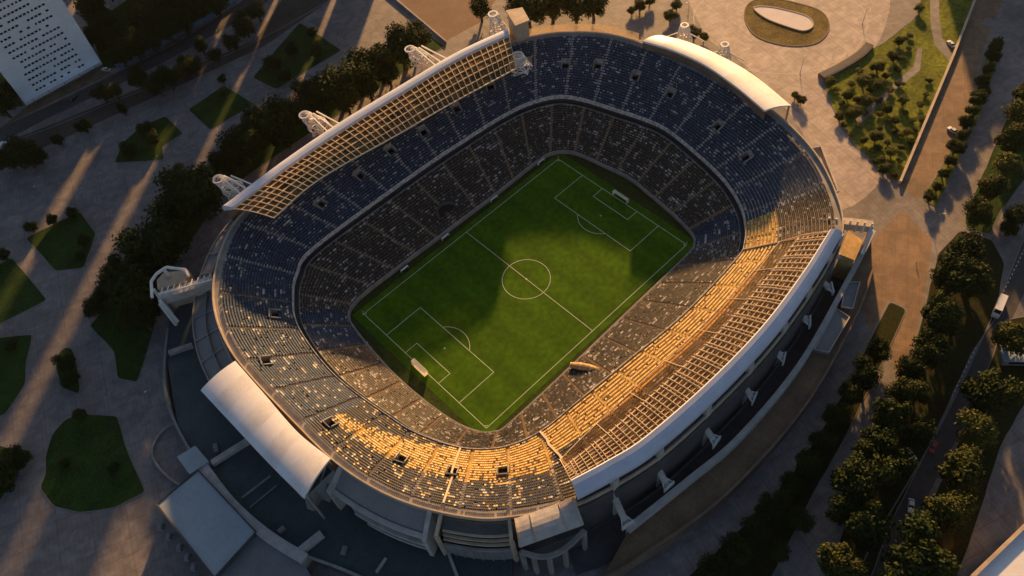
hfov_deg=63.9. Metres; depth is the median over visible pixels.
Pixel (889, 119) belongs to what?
shrub
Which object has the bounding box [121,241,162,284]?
tree
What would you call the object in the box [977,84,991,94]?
shrub
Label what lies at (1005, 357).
kiosk
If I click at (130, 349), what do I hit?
lawn
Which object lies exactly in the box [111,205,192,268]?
tree
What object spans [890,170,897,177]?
shrub
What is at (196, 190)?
tree
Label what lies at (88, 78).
forecourt
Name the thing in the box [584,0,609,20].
tree
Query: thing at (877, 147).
shrub
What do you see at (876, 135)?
tree
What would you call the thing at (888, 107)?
tree
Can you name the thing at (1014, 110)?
tree
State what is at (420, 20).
garden wall
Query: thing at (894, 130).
shrub
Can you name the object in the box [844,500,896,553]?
tree
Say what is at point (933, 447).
parked car
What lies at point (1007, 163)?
tree
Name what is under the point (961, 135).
shrub
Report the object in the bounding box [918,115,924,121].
shrub
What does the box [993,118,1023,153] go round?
tree
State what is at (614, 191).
football goal
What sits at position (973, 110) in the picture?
shrub
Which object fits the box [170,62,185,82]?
tree
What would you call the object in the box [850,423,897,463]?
tree
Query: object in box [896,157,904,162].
shrub
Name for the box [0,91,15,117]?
tree
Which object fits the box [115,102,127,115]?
tree
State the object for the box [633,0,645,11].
bush
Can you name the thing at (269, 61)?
bush
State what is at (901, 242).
warm plaza
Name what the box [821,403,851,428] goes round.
tree
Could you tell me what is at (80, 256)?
bush
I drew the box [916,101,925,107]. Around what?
tree
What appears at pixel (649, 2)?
bush
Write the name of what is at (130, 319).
tree
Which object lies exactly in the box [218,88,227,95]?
bush
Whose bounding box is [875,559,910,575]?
tree
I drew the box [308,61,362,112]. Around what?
tree
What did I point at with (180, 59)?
tree
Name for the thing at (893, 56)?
tree
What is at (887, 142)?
shrub
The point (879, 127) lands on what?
shrub
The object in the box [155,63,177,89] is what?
tree
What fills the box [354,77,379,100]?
tree
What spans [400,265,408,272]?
team bench
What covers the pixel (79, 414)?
bush
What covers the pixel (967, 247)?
tree
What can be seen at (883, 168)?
tree
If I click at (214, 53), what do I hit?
tree
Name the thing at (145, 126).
bush
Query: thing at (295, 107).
tree
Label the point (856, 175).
warm plaza
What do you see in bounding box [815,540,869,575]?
tree
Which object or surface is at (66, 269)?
kerb
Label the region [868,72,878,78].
shrub
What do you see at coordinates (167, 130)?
lawn
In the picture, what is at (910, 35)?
shrub
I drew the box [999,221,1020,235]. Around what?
tree
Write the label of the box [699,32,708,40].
bush
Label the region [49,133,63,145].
tree
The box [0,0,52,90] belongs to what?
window
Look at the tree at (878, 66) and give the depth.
353.51 m
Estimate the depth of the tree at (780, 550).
239.09 m
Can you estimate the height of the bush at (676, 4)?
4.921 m
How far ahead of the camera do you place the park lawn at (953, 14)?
353.45 m
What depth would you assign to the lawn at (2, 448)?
286.95 m
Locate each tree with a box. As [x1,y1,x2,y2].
[0,79,20,99]
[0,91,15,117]
[0,140,16,170]
[3,134,40,169]
[25,142,48,165]
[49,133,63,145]
[72,118,92,133]
[73,0,106,22]
[81,292,105,318]
[82,16,106,47]
[88,82,108,101]
[92,283,113,299]
[94,250,140,294]
[103,262,158,315]
[104,80,122,99]
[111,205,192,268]
[113,14,138,36]
[115,22,145,60]
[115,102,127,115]
[116,296,162,333]
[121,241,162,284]
[126,64,146,89]
[143,70,166,96]
[146,192,187,226]
[152,161,224,225]
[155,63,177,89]
[165,160,193,186]
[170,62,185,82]
[175,54,192,65]
[182,55,201,76]
[193,36,207,54]
[203,0,229,16]
[203,163,228,181]
[205,48,221,63]
[206,144,247,175]
[214,123,262,164]
[217,73,226,83]
[221,33,241,51]
[230,8,255,37]
[239,123,270,154]
[240,93,294,144]
[244,0,264,21]
[268,111,296,148]
[276,97,308,128]
[289,74,328,109]
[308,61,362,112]
[308,99,330,124]
[337,89,360,114]
[338,45,380,90]
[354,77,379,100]
[366,41,400,76]
[375,62,399,87]
[383,21,421,70]
[404,19,432,49]
[468,0,491,21]
[503,0,549,30]
[541,0,562,22]
[560,0,588,24]
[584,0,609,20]
[696,551,727,575]
[718,530,751,569]
[740,512,776,544]
[754,488,793,525]
[768,538,791,563]
[778,470,804,498]
[785,505,816,533]
[795,447,822,477]
[808,429,838,451]
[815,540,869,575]
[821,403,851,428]
[824,491,865,525]
[826,76,836,84]
[829,450,902,504]
[833,110,844,120]
[837,378,863,405]
[841,88,854,99]
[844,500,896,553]
[848,104,865,117]
[848,352,883,391]
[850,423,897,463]
[854,73,873,87]
[860,94,874,106]
[860,136,868,143]
[866,334,892,363]
[868,61,886,71]
[868,131,885,141]
[869,396,915,438]
[872,78,888,88]
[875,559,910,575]
[877,162,892,173]
[877,443,917,478]
[879,507,962,575]
[882,101,892,112]
[883,146,900,156]
[884,376,930,404]
[886,50,900,60]
[891,115,899,123]
[893,36,908,44]
[894,345,928,380]
[897,93,910,106]
[902,127,914,135]
[904,413,936,447]
[909,380,936,405]
[910,327,952,370]
[913,2,925,12]
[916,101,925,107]
[919,487,979,535]
[920,290,965,337]
[928,249,982,297]
[934,442,986,494]
[946,228,988,264]
[953,406,999,450]
[958,366,1023,414]
[961,256,995,299]
[962,193,994,227]
[977,173,1010,201]
[990,319,1023,356]
[992,150,1023,180]
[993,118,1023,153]
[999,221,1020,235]
[1001,97,1023,123]
[1003,201,1023,226]
[1011,82,1023,100]
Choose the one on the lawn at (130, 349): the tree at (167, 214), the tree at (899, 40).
the tree at (167, 214)
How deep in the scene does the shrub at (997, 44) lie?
353.26 m
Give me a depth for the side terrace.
252.54 m
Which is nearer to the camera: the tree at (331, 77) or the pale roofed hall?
the pale roofed hall
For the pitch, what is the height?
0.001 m
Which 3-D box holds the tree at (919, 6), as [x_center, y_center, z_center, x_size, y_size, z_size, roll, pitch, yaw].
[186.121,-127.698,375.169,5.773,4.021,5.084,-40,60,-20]
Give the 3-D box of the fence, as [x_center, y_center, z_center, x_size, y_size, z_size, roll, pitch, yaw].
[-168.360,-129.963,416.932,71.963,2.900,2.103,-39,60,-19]
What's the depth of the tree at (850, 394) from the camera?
264.14 m
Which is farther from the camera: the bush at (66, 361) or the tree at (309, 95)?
the tree at (309, 95)
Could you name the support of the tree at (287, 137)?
on the lawn at (130, 349)
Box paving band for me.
[693,0,867,73]
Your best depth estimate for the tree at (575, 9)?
382.98 m
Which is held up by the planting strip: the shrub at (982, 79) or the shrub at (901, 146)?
the shrub at (982, 79)
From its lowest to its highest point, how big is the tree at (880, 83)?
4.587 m
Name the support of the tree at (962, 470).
on the lawn at (957, 543)
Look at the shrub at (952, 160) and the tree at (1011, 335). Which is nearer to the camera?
the tree at (1011, 335)
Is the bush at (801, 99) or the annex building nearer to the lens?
the annex building
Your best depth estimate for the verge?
399.66 m
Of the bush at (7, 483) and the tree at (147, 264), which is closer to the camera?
the bush at (7, 483)
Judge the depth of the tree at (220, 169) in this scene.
346.20 m
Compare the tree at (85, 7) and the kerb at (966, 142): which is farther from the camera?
the tree at (85, 7)
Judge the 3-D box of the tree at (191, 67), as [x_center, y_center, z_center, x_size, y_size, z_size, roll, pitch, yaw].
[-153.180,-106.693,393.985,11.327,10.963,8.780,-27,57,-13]
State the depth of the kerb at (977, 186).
312.79 m
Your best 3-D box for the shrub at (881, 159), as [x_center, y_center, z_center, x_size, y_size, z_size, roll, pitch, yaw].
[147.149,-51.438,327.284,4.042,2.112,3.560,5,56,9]
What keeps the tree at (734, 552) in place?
on the lawn at (762, 563)
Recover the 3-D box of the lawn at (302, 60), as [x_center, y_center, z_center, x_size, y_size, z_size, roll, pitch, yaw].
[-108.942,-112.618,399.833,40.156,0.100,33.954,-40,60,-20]
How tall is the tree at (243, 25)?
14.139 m
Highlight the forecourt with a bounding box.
[2,66,111,126]
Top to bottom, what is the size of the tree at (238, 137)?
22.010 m
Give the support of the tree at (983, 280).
on the lawn at (943, 378)
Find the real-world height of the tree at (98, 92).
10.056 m
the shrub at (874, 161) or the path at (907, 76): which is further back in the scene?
the path at (907, 76)
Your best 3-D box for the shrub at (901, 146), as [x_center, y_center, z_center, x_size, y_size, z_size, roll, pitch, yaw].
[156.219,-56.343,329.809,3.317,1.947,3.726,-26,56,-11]
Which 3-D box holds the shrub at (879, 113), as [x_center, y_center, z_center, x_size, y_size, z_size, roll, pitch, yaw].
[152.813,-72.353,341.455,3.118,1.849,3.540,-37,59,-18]
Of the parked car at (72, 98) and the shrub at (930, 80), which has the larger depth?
the parked car at (72, 98)
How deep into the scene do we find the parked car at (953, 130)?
332.43 m
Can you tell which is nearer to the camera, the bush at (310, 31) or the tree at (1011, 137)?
the tree at (1011, 137)
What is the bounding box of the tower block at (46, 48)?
[0,0,101,105]
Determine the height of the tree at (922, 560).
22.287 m
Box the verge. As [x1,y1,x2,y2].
[4,0,327,148]
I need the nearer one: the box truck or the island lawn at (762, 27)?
the box truck
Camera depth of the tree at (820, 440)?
256.91 m
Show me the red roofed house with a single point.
(112, 4)
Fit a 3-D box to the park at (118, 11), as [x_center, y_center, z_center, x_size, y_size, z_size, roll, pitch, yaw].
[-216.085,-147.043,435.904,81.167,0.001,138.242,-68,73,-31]
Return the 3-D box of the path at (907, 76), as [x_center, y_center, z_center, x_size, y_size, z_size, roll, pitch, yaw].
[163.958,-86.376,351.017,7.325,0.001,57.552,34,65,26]
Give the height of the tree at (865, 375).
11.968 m
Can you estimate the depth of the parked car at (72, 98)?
394.88 m
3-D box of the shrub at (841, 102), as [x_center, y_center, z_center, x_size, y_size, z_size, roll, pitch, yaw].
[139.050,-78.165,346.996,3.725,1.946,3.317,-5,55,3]
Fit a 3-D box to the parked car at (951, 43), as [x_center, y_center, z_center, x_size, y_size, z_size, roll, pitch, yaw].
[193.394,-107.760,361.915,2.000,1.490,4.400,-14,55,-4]
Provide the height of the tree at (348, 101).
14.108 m
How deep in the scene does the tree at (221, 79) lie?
388.65 m
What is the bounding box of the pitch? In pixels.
[352,154,693,430]
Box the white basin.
[753,6,813,30]
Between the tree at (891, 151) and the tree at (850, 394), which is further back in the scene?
the tree at (891, 151)
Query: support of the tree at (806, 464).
on the lawn at (762, 563)
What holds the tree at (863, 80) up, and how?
on the park lawn at (953, 14)
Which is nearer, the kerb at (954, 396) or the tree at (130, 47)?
the kerb at (954, 396)
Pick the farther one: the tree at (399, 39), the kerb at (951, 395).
the tree at (399, 39)
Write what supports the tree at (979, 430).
on the lawn at (957, 543)
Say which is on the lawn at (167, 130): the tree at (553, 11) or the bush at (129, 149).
the bush at (129, 149)
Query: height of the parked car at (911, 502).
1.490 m
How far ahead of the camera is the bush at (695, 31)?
376.03 m
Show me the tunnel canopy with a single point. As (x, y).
(581, 366)
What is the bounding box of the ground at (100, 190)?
[0,0,1023,575]
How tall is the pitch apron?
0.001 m
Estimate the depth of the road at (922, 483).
262.16 m
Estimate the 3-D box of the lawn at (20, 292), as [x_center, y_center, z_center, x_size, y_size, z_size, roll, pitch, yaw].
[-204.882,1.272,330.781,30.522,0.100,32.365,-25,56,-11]
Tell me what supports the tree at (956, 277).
on the lawn at (943, 378)
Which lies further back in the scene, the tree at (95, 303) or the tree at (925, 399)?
the tree at (95, 303)
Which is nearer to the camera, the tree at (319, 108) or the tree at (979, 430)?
the tree at (979, 430)
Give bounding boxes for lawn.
[0,259,44,322]
[0,335,30,414]
[0,446,29,498]
[27,212,94,269]
[41,415,143,511]
[56,348,78,392]
[91,37,442,380]
[115,117,180,161]
[189,86,251,128]
[254,23,339,87]
[690,303,904,575]
[745,0,827,44]
[824,0,972,181]
[828,231,1003,575]
[908,317,1023,575]
[966,117,1023,232]
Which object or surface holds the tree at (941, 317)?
on the lawn at (943, 378)
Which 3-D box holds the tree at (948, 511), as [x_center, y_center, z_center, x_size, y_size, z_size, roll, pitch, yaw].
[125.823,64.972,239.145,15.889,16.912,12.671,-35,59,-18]
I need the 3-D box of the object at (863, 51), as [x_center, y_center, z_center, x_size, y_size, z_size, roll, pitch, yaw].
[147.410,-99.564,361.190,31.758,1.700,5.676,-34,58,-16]
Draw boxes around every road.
[0,0,267,141]
[872,242,1023,575]
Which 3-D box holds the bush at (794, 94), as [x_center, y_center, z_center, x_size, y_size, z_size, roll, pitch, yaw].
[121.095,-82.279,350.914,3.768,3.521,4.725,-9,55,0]
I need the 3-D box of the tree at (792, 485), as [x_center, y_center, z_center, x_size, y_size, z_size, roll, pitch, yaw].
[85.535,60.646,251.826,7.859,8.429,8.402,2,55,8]
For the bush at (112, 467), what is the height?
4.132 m
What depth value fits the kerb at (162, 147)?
371.42 m
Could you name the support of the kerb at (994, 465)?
on the ground at (100, 190)
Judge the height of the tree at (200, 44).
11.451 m
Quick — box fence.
[115,0,238,68]
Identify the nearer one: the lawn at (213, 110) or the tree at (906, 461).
the tree at (906, 461)
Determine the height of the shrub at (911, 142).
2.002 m
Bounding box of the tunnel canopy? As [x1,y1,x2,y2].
[569,362,599,370]
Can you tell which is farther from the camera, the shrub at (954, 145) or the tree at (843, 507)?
the shrub at (954, 145)
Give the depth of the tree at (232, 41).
399.36 m
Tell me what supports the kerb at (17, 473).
on the ground at (100, 190)
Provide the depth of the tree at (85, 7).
415.89 m
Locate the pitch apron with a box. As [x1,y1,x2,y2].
[348,154,744,468]
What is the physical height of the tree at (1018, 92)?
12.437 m
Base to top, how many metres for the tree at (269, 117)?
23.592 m
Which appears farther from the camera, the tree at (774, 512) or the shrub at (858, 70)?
the shrub at (858, 70)
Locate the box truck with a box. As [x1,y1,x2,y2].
[991,293,1007,318]
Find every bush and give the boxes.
[0,247,10,261]
[0,445,15,473]
[0,466,19,494]
[1,336,18,351]
[8,442,33,469]
[21,221,38,232]
[46,213,57,225]
[49,353,75,373]
[55,456,71,468]
[59,369,79,388]
[64,206,77,217]
[71,408,87,420]
[74,252,85,260]
[77,233,90,246]
[106,460,119,474]
[118,141,137,156]
[135,120,151,133]
[145,128,159,144]
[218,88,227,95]
[261,55,281,71]
[284,39,297,55]
[306,27,317,36]
[309,39,323,57]
[626,6,637,14]
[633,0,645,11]
[645,0,655,4]
[663,8,680,21]
[670,0,682,9]
[690,24,702,39]
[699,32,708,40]
[791,91,799,97]
[795,94,807,103]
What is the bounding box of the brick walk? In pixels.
[399,0,494,40]
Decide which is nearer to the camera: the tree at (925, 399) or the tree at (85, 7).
the tree at (925, 399)
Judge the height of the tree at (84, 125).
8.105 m
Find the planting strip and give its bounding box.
[927,42,1003,204]
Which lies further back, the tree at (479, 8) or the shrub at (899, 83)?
the tree at (479, 8)
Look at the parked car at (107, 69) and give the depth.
405.54 m
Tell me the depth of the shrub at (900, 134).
333.14 m
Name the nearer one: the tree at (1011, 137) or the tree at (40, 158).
the tree at (1011, 137)
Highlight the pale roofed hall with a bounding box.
[970,524,1023,575]
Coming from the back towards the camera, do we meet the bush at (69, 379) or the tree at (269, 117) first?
the tree at (269, 117)
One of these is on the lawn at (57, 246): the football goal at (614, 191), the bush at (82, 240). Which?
the bush at (82, 240)
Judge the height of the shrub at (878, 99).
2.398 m
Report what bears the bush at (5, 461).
on the lawn at (2, 448)
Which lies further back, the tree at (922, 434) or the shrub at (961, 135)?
the shrub at (961, 135)
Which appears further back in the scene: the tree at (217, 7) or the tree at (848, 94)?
the tree at (217, 7)
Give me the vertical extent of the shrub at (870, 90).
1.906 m
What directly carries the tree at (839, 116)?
on the park lawn at (953, 14)
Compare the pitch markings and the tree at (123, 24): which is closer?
the pitch markings
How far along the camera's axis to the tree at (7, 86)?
392.10 m
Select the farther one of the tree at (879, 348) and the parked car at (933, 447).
the tree at (879, 348)
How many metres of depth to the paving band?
368.26 m
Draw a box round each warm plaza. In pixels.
[688,0,889,209]
[861,210,931,378]
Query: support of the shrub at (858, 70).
on the park lawn at (953, 14)
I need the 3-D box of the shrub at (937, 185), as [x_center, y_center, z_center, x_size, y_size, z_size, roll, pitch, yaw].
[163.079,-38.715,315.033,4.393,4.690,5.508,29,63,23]
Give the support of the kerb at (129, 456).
on the ground at (100, 190)
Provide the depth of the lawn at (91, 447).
281.75 m
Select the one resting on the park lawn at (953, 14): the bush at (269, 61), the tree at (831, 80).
the tree at (831, 80)
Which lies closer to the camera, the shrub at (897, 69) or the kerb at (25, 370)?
the kerb at (25, 370)
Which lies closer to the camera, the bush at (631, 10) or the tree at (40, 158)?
the tree at (40, 158)
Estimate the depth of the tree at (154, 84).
383.62 m
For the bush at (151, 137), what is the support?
on the lawn at (167, 130)
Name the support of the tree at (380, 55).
on the lawn at (130, 349)
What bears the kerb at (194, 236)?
on the ground at (100, 190)
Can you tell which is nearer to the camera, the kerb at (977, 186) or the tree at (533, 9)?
the kerb at (977, 186)
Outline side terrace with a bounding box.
[221,535,311,575]
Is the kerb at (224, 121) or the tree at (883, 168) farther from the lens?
the kerb at (224, 121)
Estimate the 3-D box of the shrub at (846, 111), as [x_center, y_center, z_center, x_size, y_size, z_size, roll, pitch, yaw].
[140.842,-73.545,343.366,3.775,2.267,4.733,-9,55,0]
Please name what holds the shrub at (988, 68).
on the planting strip
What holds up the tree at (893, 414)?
on the lawn at (943, 378)
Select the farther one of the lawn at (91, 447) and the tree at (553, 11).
the tree at (553, 11)
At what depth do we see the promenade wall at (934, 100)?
343.72 m
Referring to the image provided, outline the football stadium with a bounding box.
[150,7,875,575]
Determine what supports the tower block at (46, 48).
on the ground at (100, 190)
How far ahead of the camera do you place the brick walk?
407.60 m
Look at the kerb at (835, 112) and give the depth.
349.17 m
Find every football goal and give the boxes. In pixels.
[411,358,427,376]
[612,189,628,203]
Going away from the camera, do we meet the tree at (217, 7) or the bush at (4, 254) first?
the bush at (4, 254)
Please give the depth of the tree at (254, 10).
409.95 m
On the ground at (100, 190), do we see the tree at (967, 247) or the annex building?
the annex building
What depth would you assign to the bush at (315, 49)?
392.31 m
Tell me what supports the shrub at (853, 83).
on the park lawn at (953, 14)
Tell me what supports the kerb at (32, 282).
on the ground at (100, 190)
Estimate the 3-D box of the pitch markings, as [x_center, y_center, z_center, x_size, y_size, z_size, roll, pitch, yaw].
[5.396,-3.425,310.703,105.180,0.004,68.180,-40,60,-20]
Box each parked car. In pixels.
[68,95,76,101]
[101,67,109,71]
[907,498,914,512]
[928,440,938,453]
[946,40,955,47]
[946,126,957,133]
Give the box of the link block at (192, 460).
[177,446,211,474]
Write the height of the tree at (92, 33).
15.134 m
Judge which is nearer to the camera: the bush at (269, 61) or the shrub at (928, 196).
the shrub at (928, 196)
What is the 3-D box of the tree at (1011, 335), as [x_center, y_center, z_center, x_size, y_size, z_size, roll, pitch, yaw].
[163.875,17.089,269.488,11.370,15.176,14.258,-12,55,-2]
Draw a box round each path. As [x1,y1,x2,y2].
[856,48,921,123]
[930,0,952,60]
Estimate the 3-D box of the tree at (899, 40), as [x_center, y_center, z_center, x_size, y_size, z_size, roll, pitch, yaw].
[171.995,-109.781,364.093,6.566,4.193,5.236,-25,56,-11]
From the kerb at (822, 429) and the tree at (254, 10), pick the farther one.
the tree at (254, 10)
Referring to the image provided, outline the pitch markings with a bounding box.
[364,159,685,427]
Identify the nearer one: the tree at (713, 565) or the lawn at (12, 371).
the tree at (713, 565)
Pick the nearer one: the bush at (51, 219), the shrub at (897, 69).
the bush at (51, 219)
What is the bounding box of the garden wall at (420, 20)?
[395,0,446,42]
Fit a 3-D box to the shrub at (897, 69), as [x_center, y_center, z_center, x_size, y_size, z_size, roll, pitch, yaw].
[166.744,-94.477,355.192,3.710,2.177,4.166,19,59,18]
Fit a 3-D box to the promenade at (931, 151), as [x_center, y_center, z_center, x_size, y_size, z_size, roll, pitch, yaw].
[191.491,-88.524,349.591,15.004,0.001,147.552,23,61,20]
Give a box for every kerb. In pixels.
[0,258,45,323]
[0,334,31,415]
[0,445,30,500]
[14,0,329,140]
[26,212,95,270]
[40,414,144,512]
[55,347,79,393]
[90,38,443,381]
[115,116,181,162]
[189,86,252,129]
[253,23,340,88]
[688,302,905,575]
[744,0,829,46]
[823,0,920,182]
[827,231,1004,575]
[860,239,1023,567]
[924,41,1004,205]
[927,316,1023,574]
[965,118,1023,233]
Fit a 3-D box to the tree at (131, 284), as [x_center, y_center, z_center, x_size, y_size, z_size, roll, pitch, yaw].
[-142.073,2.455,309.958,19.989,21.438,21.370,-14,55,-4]
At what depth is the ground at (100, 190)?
311.50 m
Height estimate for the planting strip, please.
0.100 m
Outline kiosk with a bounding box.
[997,345,1023,365]
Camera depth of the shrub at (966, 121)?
329.71 m
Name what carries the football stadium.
on the ground at (100, 190)
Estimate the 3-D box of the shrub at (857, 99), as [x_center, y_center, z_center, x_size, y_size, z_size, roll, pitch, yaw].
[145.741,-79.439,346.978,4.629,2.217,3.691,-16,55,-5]
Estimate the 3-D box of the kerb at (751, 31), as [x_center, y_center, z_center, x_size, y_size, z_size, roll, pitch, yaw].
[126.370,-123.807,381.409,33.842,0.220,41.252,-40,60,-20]
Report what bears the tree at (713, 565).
on the lawn at (762, 563)
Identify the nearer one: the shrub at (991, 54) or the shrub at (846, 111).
the shrub at (846, 111)
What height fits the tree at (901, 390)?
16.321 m
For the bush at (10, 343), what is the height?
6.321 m
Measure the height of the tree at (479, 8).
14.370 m
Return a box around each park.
[0,73,23,106]
[86,0,234,67]
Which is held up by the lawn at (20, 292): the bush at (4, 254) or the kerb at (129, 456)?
the bush at (4, 254)
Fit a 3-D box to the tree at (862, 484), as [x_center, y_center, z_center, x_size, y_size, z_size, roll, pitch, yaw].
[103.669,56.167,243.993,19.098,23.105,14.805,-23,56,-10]
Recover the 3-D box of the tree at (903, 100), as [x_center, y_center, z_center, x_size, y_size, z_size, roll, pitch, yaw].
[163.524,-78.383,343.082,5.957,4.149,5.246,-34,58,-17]
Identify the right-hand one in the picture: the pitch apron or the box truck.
the box truck
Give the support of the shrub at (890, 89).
on the park lawn at (953, 14)
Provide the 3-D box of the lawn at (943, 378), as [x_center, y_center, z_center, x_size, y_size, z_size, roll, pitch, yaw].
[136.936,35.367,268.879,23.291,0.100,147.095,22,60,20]
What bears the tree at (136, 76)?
on the verge
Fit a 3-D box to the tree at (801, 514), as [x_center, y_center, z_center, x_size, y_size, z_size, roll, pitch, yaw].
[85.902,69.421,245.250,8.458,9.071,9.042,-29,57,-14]
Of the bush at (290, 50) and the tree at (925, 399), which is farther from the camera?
the bush at (290, 50)
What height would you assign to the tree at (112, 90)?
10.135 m
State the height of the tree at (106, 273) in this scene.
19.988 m
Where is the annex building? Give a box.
[156,469,256,575]
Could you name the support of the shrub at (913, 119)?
on the park lawn at (953, 14)
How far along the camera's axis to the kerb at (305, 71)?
395.65 m
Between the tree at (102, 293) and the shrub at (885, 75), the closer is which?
the tree at (102, 293)
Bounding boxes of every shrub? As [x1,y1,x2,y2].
[837,100,845,105]
[841,121,847,127]
[845,108,852,115]
[846,80,856,86]
[852,96,862,102]
[855,67,864,73]
[865,87,874,92]
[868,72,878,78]
[871,158,878,163]
[873,96,883,102]
[873,143,882,149]
[875,111,883,116]
[876,124,883,130]
[877,155,885,162]
[881,72,892,78]
[884,116,891,122]
[884,139,890,144]
[885,86,895,92]
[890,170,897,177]
[891,128,898,133]
[893,65,901,71]
[894,80,905,86]
[896,131,905,136]
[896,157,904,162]
[897,144,906,149]
[906,32,913,37]
[907,138,915,145]
[908,116,917,122]
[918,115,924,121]
[922,188,937,202]
[925,78,933,82]
[932,181,942,191]
[936,168,951,177]
[943,154,959,165]
[945,138,967,154]
[955,129,971,140]
[957,114,977,129]
[963,105,979,115]
[968,88,988,105]
[973,73,991,87]
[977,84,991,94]
[982,61,995,73]
[984,48,1002,62]
[987,36,1004,51]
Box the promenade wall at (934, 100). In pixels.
[898,0,975,183]
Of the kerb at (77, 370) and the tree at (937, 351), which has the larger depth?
the kerb at (77, 370)
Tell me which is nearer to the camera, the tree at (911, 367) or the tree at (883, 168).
the tree at (911, 367)
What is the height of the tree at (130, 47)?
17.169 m
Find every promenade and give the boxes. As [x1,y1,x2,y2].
[898,0,1002,199]
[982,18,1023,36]
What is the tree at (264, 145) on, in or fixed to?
on the lawn at (130, 349)
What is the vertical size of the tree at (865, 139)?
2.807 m
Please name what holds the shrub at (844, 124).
on the park lawn at (953, 14)
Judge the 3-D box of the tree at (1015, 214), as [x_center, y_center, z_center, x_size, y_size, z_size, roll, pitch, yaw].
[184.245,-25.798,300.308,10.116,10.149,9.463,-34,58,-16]
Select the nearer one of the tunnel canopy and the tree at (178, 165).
the tunnel canopy
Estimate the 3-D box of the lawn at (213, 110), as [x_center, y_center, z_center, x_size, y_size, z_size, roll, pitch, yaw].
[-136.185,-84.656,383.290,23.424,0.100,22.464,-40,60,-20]
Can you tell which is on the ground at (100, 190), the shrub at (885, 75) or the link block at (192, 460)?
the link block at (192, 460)
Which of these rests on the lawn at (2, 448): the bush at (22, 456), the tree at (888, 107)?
the bush at (22, 456)
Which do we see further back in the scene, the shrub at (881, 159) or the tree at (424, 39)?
the tree at (424, 39)
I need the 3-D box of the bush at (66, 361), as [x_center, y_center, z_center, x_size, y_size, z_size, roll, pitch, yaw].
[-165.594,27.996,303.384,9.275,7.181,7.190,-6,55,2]
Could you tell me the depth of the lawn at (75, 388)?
305.62 m
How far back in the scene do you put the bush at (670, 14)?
384.88 m
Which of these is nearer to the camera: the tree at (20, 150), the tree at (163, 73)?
the tree at (20, 150)
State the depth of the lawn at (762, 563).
254.35 m
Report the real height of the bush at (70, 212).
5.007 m
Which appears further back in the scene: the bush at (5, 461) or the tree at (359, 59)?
the tree at (359, 59)
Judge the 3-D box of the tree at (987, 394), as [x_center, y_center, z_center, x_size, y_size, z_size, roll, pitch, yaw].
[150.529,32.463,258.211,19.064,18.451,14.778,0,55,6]
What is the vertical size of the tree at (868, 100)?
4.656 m
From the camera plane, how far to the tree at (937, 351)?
264.92 m
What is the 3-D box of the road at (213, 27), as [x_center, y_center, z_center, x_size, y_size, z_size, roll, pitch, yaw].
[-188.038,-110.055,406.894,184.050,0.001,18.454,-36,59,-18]
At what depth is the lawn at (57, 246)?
343.38 m
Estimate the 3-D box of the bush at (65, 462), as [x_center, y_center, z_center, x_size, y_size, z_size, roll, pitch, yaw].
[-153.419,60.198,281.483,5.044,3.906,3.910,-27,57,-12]
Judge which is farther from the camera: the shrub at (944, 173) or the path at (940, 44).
the path at (940, 44)
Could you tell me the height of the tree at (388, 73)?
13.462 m
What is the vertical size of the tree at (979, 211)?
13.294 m
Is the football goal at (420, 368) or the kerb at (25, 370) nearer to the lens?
the football goal at (420, 368)
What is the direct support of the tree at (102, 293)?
on the lawn at (130, 349)
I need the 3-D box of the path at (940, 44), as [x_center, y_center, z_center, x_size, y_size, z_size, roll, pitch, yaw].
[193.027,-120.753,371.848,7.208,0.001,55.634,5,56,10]
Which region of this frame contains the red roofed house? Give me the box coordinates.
[104,0,125,9]
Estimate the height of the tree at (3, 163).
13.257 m
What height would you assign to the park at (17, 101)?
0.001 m
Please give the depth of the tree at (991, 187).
304.00 m
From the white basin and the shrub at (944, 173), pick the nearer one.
the shrub at (944, 173)
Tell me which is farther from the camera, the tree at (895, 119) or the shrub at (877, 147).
the tree at (895, 119)
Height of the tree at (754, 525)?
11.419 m
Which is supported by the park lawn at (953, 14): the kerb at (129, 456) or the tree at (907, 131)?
the tree at (907, 131)
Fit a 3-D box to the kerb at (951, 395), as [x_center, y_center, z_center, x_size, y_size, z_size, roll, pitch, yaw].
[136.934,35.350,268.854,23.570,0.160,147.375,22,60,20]
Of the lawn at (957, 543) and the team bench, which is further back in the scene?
the team bench
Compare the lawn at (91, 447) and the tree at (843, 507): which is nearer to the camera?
the tree at (843, 507)
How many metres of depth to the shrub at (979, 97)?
336.09 m
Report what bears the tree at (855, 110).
on the park lawn at (953, 14)
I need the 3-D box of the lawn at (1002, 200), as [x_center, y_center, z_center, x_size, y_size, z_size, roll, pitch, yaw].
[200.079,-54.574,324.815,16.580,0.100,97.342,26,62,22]
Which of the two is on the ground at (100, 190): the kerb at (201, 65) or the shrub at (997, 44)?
the kerb at (201, 65)
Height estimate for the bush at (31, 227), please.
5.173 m
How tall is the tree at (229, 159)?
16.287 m

